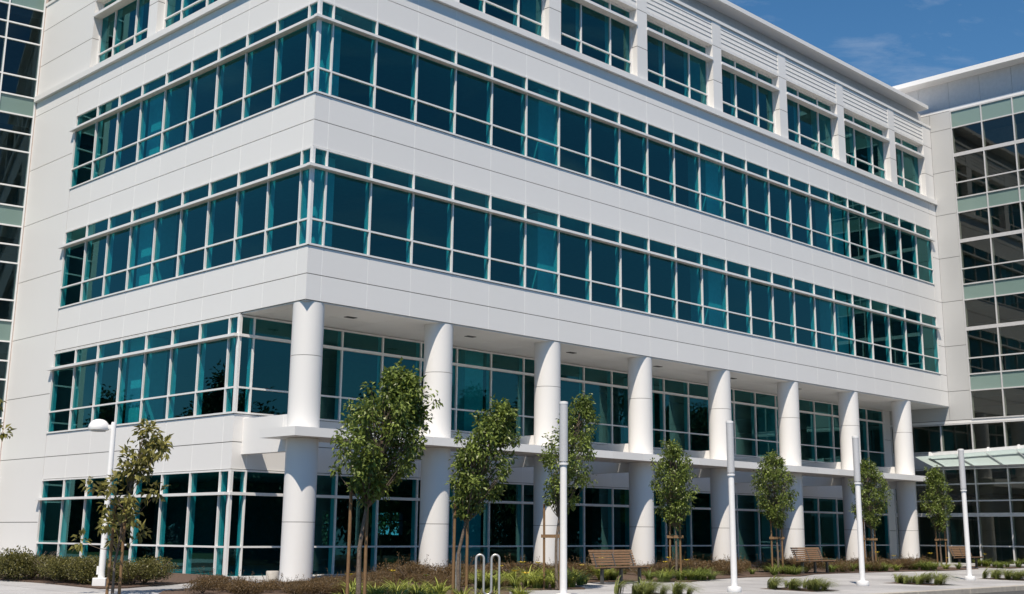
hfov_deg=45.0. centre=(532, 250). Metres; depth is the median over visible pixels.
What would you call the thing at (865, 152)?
bay window
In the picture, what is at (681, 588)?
grass tuft
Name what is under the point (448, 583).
shrub
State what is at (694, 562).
shrub
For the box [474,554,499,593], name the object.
bike rack
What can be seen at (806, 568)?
shrub
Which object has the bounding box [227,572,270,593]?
shrub
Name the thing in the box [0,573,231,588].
planting bed
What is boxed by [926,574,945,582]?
grass tuft
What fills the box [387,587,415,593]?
lily clump
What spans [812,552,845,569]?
shrub
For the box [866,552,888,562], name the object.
shrub
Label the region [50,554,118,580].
hedge shrub
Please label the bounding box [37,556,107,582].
hedge shrub
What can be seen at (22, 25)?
wing
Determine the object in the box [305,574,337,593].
shrub
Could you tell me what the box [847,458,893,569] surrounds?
street tree
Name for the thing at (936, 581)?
grass tuft
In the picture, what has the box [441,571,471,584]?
shrub
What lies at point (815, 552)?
park bench
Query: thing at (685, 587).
grass tuft
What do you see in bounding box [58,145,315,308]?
ribbon window
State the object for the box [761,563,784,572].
sedge clump
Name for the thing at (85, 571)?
hedge shrub
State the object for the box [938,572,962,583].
grass tuft
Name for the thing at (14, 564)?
hedge shrub
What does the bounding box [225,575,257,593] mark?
shrub
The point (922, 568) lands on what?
sedge clump
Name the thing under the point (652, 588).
grass tuft
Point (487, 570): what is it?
shrub
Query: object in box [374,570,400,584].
shrub
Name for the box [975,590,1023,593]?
road
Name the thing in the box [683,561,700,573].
shrub
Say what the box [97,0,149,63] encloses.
bay window
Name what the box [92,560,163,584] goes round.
hedge shrub
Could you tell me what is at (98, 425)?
lamp post
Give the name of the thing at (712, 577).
sedge clump
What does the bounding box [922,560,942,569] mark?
sedge clump
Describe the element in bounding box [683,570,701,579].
sedge clump
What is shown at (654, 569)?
shrub
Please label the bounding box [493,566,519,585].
lily clump
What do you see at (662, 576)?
sedge clump
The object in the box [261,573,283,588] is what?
shrub
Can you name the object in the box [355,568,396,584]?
shrub
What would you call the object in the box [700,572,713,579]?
sedge clump
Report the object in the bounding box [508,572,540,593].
lily clump
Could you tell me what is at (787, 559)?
shrub
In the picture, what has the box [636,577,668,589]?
grass tuft
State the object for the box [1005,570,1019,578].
grass tuft
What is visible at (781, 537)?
tree stakes
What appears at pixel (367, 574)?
shrub
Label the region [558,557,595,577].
shrub
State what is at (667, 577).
sedge clump
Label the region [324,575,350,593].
shrub
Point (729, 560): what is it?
shrub
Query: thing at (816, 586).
grass tuft
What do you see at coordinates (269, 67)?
ribbon window
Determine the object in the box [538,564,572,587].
lily clump
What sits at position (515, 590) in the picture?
lily clump
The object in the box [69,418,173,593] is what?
young magnolia
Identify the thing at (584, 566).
shrub
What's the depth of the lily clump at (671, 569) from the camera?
35.84 m
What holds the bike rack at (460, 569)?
on the planting bed at (747, 574)
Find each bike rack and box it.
[455,552,460,590]
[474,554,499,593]
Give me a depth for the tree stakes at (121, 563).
25.18 m
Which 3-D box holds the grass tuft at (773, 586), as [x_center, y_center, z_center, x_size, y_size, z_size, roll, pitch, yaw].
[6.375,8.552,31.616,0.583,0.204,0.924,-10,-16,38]
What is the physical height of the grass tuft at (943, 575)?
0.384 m
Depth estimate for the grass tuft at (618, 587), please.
28.27 m
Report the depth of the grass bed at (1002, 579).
40.73 m
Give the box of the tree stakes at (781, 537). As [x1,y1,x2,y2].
[769,519,784,573]
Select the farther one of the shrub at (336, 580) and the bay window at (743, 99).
the bay window at (743, 99)
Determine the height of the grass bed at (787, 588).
0.024 m
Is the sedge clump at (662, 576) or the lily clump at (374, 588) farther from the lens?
the sedge clump at (662, 576)
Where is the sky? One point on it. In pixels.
(894, 42)
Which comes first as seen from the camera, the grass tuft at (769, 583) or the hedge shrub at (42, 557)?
the hedge shrub at (42, 557)
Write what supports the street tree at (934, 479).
on the pavement
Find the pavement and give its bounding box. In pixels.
[0,561,1023,593]
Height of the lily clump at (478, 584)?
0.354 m
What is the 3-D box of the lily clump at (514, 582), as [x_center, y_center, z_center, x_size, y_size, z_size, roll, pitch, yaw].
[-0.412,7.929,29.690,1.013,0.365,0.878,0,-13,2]
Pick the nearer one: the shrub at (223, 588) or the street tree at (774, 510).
the shrub at (223, 588)
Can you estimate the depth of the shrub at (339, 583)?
25.91 m
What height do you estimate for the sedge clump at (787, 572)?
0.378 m
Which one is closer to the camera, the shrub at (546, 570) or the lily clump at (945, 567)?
the shrub at (546, 570)
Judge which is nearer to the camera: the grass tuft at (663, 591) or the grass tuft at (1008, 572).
the grass tuft at (663, 591)
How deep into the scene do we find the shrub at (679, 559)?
40.22 m
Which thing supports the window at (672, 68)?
in the office building
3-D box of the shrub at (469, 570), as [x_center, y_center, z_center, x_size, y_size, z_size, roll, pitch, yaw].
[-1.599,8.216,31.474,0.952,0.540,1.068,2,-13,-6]
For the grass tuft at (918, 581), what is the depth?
35.70 m
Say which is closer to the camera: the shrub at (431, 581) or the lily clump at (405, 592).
the lily clump at (405, 592)
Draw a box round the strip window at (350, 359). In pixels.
[232,314,885,466]
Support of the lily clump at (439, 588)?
on the planting bed at (747, 574)
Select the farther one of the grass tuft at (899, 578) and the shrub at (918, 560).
the shrub at (918, 560)
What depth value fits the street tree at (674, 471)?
36.27 m
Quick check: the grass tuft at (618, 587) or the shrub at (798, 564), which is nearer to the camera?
the grass tuft at (618, 587)
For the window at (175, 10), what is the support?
in the office building
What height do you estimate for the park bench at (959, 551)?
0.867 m
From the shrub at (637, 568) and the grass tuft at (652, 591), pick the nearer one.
the grass tuft at (652, 591)
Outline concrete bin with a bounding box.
[266,571,278,580]
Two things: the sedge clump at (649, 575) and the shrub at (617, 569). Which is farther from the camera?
the shrub at (617, 569)
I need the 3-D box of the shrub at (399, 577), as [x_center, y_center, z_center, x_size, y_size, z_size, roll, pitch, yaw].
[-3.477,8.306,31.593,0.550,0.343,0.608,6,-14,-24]
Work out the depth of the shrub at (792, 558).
45.61 m
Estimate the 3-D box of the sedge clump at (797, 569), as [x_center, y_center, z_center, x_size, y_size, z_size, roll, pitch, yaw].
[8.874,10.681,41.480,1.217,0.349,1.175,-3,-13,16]
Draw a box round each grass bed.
[760,587,837,591]
[891,582,950,585]
[979,578,1023,580]
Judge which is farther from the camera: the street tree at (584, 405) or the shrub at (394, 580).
the street tree at (584, 405)
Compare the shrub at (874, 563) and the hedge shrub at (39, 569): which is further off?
the shrub at (874, 563)
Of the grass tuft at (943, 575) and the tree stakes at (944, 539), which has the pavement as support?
the tree stakes at (944, 539)
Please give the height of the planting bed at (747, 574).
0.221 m
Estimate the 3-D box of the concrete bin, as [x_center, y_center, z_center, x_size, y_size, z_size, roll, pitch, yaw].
[-6.165,7.758,29.241,0.300,0.345,0.300,-12,-18,43]
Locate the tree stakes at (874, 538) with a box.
[862,518,876,561]
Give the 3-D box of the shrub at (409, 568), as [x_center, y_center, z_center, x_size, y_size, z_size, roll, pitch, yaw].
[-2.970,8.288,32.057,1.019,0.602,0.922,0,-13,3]
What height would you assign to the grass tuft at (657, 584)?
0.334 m
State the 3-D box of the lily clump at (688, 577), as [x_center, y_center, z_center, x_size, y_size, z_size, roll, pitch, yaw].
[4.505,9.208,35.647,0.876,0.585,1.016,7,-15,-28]
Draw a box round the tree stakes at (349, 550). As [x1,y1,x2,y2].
[345,489,368,593]
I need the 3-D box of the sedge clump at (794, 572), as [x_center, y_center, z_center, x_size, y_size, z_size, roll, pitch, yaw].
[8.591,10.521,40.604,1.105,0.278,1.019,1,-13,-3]
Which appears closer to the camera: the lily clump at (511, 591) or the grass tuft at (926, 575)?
the lily clump at (511, 591)
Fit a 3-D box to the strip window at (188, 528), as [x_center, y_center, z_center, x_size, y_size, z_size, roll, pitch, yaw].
[-12.374,8.194,37.101,11.545,2.869,0.245,-12,-18,43]
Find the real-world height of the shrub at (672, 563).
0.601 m
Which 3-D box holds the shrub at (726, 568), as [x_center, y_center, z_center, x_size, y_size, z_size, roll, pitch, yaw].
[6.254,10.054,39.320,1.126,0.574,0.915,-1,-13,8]
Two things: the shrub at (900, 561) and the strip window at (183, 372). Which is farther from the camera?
the shrub at (900, 561)
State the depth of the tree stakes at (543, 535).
29.84 m
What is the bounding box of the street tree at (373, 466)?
[328,357,443,593]
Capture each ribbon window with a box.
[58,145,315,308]
[69,0,322,189]
[306,145,941,373]
[313,0,935,284]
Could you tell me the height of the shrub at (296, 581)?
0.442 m
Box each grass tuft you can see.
[614,575,638,593]
[632,582,661,592]
[633,584,655,593]
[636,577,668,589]
[637,584,661,593]
[641,579,670,588]
[643,584,671,593]
[643,586,661,593]
[649,578,674,592]
[660,584,674,593]
[673,580,708,593]
[677,583,696,593]
[687,586,699,593]
[767,578,789,587]
[770,575,794,587]
[771,581,785,588]
[789,578,808,589]
[795,580,811,589]
[807,577,836,589]
[812,577,840,590]
[820,583,833,590]
[891,573,912,581]
[897,573,911,582]
[902,576,916,583]
[912,573,933,583]
[920,571,936,582]
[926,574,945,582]
[933,571,962,583]
[934,577,947,584]
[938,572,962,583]
[982,567,1000,577]
[993,567,1010,577]
[995,569,1008,578]
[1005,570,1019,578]
[1014,570,1022,579]
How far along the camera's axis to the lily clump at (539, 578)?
29.69 m
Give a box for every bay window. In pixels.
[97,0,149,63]
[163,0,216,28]
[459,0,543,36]
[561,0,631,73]
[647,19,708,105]
[721,54,774,132]
[786,84,833,157]
[844,112,885,178]
[895,136,921,193]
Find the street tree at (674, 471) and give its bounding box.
[648,438,699,578]
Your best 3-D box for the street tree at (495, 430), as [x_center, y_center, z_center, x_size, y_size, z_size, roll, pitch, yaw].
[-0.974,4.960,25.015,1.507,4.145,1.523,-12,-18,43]
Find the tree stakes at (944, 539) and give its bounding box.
[934,522,946,566]
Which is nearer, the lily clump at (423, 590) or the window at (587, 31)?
the lily clump at (423, 590)
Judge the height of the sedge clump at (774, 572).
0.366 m
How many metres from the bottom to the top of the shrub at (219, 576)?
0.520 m
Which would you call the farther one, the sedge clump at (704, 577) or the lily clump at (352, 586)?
the sedge clump at (704, 577)
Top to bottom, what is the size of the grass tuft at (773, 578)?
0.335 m
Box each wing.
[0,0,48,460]
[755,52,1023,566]
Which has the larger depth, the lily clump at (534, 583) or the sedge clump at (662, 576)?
the sedge clump at (662, 576)
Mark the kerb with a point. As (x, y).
(983, 589)
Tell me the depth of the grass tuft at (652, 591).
27.32 m
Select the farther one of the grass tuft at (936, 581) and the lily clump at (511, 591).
the grass tuft at (936, 581)
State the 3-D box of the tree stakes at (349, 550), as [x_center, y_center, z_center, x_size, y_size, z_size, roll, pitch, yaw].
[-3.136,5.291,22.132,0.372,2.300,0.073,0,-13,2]
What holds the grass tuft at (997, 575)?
on the grass bed at (1002, 579)
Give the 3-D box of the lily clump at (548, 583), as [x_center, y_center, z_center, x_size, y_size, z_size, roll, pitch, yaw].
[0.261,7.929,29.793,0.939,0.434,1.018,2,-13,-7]
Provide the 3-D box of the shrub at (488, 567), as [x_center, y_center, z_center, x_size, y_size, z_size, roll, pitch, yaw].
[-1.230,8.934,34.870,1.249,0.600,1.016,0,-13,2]
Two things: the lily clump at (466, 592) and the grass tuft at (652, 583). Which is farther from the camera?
the grass tuft at (652, 583)
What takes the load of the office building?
on the pavement
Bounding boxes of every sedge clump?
[608,570,625,579]
[641,567,658,579]
[646,569,677,581]
[652,572,676,581]
[663,567,693,580]
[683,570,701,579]
[691,571,709,579]
[698,567,723,579]
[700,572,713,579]
[746,568,759,573]
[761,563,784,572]
[766,566,783,575]
[778,563,801,573]
[785,567,804,574]
[786,564,804,573]
[822,562,844,571]
[846,562,858,570]
[882,563,892,570]
[914,560,933,569]
[916,561,937,569]
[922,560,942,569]
[953,562,965,568]
[979,558,991,566]
[993,562,1003,567]
[1010,558,1023,566]
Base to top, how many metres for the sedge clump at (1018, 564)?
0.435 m
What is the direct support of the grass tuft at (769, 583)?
on the grass bed at (787, 588)
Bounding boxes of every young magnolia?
[0,398,15,441]
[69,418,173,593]
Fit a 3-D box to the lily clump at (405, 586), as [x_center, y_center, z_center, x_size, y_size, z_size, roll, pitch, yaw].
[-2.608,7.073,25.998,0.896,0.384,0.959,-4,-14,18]
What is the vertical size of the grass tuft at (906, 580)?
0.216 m
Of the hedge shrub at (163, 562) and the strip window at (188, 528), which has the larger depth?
the strip window at (188, 528)
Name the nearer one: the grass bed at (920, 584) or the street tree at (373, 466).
the street tree at (373, 466)
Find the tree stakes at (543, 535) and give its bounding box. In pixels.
[541,504,559,589]
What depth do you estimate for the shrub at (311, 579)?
27.36 m
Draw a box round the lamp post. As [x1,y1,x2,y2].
[88,419,115,585]
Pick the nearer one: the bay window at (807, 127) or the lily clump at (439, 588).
the lily clump at (439, 588)
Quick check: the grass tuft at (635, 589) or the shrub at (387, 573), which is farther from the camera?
the shrub at (387, 573)
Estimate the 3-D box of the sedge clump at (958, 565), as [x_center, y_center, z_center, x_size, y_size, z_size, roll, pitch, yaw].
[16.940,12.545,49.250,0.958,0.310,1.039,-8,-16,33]
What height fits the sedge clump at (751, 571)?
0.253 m
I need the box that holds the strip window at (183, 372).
[46,314,242,433]
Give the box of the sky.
[727,0,1023,86]
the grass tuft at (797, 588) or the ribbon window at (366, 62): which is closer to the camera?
the grass tuft at (797, 588)
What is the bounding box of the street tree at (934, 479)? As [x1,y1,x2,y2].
[919,465,955,566]
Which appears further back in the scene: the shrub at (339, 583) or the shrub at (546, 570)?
the shrub at (546, 570)
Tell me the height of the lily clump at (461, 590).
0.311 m
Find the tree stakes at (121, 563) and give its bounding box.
[105,506,126,593]
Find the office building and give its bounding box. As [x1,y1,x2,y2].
[0,0,948,581]
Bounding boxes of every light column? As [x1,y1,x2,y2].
[557,401,568,593]
[726,421,741,591]
[852,436,868,585]
[958,449,975,579]
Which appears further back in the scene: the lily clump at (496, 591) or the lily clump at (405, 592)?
the lily clump at (496, 591)
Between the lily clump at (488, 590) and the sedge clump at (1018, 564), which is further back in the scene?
the sedge clump at (1018, 564)
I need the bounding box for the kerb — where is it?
[871,585,1023,593]
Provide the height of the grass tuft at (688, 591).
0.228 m
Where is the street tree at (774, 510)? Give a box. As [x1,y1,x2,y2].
[750,449,798,573]
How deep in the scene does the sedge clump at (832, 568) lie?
43.30 m
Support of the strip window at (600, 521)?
in the office building
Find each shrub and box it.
[0,545,59,579]
[2,554,57,577]
[26,555,94,579]
[28,555,79,580]
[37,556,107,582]
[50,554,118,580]
[60,555,131,584]
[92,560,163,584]
[111,555,178,583]
[182,571,223,592]
[192,566,229,588]
[216,579,233,591]
[221,569,245,581]
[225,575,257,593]
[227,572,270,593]
[249,576,275,592]
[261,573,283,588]
[266,574,309,592]
[272,577,291,591]
[279,577,309,593]
[298,572,327,583]
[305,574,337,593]
[309,575,342,592]
[316,568,354,582]
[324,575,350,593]
[326,576,354,593]
[350,567,378,578]
[353,572,386,591]
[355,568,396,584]
[368,566,401,581]
[368,574,386,583]
[372,553,422,578]
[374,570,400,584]
[388,570,405,580]
[389,557,433,579]
[399,559,434,579]
[402,553,440,574]
[403,568,421,581]
[408,565,442,584]
[417,571,446,587]
[430,555,475,575]
[439,576,463,589]
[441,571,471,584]
[445,572,472,586]
[455,562,485,582]
[462,562,489,577]
[469,557,501,574]
[473,556,507,575]
[489,573,510,586]
[493,552,537,576]
[507,554,554,572]
[526,563,558,577]
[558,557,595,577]
[567,555,605,577]
[607,562,635,573]
[630,559,655,574]
[635,563,664,576]
[636,558,663,572]
[652,556,671,570]
[657,558,692,570]
[663,550,693,565]
[665,560,694,572]
[672,552,712,571]
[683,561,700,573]
[696,554,716,570]
[713,552,750,568]
[713,558,746,574]
[716,557,745,573]
[737,559,751,570]
[751,554,776,571]
[763,555,793,570]
[768,553,801,563]
[784,551,806,560]
[788,559,824,571]
[791,562,810,571]
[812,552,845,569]
[828,558,852,571]
[838,557,858,569]
[848,554,871,568]
[856,555,884,570]
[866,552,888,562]
[883,555,898,567]
[890,553,915,569]
[896,559,921,569]
[905,552,932,567]
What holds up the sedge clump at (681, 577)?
on the planting bed at (747, 574)
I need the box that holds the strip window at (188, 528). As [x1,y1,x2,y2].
[34,469,233,575]
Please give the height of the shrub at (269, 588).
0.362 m
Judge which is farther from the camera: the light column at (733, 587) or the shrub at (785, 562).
the shrub at (785, 562)
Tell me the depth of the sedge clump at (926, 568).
47.20 m
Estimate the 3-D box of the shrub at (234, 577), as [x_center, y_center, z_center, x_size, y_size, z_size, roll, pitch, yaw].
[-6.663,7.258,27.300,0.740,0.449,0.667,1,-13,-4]
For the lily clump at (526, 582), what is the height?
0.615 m
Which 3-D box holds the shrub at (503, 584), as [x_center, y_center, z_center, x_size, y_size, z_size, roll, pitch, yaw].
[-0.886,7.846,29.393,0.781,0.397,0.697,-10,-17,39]
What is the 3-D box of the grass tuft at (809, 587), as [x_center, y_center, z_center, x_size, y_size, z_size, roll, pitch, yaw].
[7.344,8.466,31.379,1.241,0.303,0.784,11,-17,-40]
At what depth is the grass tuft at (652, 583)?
29.15 m
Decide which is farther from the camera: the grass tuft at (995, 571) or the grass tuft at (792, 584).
the grass tuft at (995, 571)
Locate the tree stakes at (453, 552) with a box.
[451,501,468,593]
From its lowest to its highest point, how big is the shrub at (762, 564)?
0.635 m
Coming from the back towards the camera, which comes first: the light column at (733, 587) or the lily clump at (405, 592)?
the light column at (733, 587)
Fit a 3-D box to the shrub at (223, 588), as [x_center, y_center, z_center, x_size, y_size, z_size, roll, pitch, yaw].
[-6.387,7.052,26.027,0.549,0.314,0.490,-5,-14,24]
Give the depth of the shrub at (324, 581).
26.19 m
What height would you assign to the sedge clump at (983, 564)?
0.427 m
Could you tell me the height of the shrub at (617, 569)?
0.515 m
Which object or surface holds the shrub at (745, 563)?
on the planting bed at (747, 574)
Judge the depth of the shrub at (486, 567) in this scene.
34.24 m
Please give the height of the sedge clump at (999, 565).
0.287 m
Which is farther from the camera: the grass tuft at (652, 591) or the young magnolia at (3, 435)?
the grass tuft at (652, 591)
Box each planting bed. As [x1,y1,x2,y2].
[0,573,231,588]
[159,566,977,593]
[961,566,1023,567]
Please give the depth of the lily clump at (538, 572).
31.21 m
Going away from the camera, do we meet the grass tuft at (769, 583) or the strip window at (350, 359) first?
the grass tuft at (769, 583)
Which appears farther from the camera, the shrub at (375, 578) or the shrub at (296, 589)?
the shrub at (375, 578)
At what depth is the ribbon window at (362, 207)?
40.71 m
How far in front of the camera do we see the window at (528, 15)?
40.68 m
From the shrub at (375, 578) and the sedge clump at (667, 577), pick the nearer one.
the shrub at (375, 578)
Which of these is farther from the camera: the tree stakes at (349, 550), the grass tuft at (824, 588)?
the grass tuft at (824, 588)
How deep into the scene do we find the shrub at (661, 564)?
40.08 m
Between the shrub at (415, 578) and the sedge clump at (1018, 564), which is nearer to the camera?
the shrub at (415, 578)
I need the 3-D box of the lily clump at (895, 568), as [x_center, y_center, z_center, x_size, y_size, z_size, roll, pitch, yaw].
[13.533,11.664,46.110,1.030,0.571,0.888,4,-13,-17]
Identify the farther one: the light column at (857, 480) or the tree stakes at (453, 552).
the light column at (857, 480)
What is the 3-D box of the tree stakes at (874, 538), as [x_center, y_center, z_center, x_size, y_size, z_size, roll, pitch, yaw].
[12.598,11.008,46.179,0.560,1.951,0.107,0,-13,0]
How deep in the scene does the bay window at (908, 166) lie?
59.52 m
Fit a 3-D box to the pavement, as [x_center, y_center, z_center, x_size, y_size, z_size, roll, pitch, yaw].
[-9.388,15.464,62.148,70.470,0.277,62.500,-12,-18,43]
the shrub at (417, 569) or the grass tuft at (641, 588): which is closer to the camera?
the grass tuft at (641, 588)
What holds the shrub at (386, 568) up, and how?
on the planting bed at (747, 574)
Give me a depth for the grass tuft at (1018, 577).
40.06 m
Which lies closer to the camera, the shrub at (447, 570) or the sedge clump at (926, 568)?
the shrub at (447, 570)
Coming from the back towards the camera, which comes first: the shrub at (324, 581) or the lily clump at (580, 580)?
the lily clump at (580, 580)
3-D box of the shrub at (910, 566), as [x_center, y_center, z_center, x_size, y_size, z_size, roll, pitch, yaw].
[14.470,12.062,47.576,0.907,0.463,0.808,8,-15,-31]
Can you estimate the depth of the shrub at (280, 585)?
26.44 m
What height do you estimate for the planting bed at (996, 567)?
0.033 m
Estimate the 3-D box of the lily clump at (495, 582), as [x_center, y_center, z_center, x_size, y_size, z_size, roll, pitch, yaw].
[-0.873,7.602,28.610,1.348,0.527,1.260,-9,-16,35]
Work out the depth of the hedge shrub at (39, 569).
29.08 m
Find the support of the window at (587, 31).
in the office building
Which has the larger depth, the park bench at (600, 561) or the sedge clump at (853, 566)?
the sedge clump at (853, 566)
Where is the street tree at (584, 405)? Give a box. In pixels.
[538,391,600,588]
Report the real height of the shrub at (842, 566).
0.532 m
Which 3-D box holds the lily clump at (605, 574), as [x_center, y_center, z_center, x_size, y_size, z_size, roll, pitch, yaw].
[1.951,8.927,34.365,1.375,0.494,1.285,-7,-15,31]
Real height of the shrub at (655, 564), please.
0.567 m
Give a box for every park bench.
[588,550,650,583]
[790,547,835,573]
[948,546,982,567]
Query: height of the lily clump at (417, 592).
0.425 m
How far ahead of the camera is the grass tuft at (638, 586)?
28.16 m
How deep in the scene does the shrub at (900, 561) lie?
47.33 m
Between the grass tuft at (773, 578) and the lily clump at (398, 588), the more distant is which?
the grass tuft at (773, 578)
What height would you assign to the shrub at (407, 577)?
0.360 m
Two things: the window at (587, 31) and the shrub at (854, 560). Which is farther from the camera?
the shrub at (854, 560)
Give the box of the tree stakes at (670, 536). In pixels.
[667,511,682,572]
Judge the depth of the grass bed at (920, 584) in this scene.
36.19 m
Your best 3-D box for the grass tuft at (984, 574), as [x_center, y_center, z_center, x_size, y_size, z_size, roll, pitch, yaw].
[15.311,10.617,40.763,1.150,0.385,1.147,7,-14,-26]
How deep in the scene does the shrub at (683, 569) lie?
37.92 m
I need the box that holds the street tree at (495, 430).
[444,394,520,592]
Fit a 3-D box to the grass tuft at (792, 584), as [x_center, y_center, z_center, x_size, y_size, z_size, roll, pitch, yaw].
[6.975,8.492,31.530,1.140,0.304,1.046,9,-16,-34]
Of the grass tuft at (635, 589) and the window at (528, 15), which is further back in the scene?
the window at (528, 15)
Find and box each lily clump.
[337,579,362,593]
[361,583,394,593]
[373,586,399,593]
[379,577,412,593]
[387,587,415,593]
[393,577,426,593]
[399,581,432,593]
[406,574,435,593]
[422,577,463,593]
[446,585,474,593]
[460,583,472,593]
[464,575,489,588]
[468,569,508,588]
[470,587,494,593]
[477,571,514,589]
[479,586,506,593]
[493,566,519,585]
[505,570,530,593]
[507,575,525,587]
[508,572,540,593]
[509,589,534,593]
[513,561,536,586]
[514,565,546,578]
[519,571,548,587]
[529,562,546,587]
[531,572,553,587]
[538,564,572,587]
[547,563,587,586]
[567,571,594,584]
[583,564,613,579]
[660,557,682,578]
[682,559,695,579]
[890,555,902,570]
[940,557,950,568]
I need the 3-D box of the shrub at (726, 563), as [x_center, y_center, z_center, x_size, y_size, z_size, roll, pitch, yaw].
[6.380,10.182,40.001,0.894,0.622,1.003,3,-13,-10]
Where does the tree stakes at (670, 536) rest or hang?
on the planting bed at (747, 574)
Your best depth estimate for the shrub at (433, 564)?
32.63 m
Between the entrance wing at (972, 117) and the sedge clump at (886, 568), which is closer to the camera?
the sedge clump at (886, 568)
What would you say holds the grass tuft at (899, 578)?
on the grass bed at (920, 584)
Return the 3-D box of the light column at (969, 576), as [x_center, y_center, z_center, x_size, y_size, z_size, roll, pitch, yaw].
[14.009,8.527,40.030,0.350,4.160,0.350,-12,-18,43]
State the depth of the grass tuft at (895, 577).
37.15 m
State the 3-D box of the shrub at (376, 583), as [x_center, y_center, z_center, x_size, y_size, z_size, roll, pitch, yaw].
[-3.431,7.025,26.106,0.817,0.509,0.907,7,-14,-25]
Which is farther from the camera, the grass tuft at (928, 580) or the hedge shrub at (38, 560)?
the grass tuft at (928, 580)
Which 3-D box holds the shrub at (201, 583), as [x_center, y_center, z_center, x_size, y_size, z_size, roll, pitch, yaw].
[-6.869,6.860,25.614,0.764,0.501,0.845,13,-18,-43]
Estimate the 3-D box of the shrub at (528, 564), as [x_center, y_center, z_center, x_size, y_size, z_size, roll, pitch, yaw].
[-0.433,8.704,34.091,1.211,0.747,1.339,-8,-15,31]
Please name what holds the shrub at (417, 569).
on the planting bed at (747, 574)
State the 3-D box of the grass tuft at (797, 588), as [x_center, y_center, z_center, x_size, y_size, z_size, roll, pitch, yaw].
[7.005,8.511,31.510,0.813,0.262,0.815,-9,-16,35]
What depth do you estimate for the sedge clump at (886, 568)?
45.48 m
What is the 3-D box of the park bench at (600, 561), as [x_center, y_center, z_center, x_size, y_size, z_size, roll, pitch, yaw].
[2.349,8.539,33.389,0.697,0.867,1.800,-12,-18,43]
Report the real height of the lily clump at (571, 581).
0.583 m
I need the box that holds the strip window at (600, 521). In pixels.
[222,469,890,576]
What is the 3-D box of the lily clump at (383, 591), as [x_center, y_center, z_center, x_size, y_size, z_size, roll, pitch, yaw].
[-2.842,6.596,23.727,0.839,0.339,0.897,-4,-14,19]
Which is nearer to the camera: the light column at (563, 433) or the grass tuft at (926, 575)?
the light column at (563, 433)
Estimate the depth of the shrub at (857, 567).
45.00 m
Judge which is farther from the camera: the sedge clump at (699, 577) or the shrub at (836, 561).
the shrub at (836, 561)
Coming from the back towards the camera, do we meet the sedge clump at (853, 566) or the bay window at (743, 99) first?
the bay window at (743, 99)
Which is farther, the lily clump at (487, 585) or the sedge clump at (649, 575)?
the sedge clump at (649, 575)
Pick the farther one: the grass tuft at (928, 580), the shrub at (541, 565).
the grass tuft at (928, 580)
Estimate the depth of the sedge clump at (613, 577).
34.63 m
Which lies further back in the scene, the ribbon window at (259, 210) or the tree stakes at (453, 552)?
the ribbon window at (259, 210)
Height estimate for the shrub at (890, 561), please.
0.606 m
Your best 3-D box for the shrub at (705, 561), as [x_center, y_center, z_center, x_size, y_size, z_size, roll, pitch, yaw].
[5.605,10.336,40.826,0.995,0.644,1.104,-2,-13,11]
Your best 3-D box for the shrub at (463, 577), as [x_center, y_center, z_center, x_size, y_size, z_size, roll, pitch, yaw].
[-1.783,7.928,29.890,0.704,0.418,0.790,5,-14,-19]

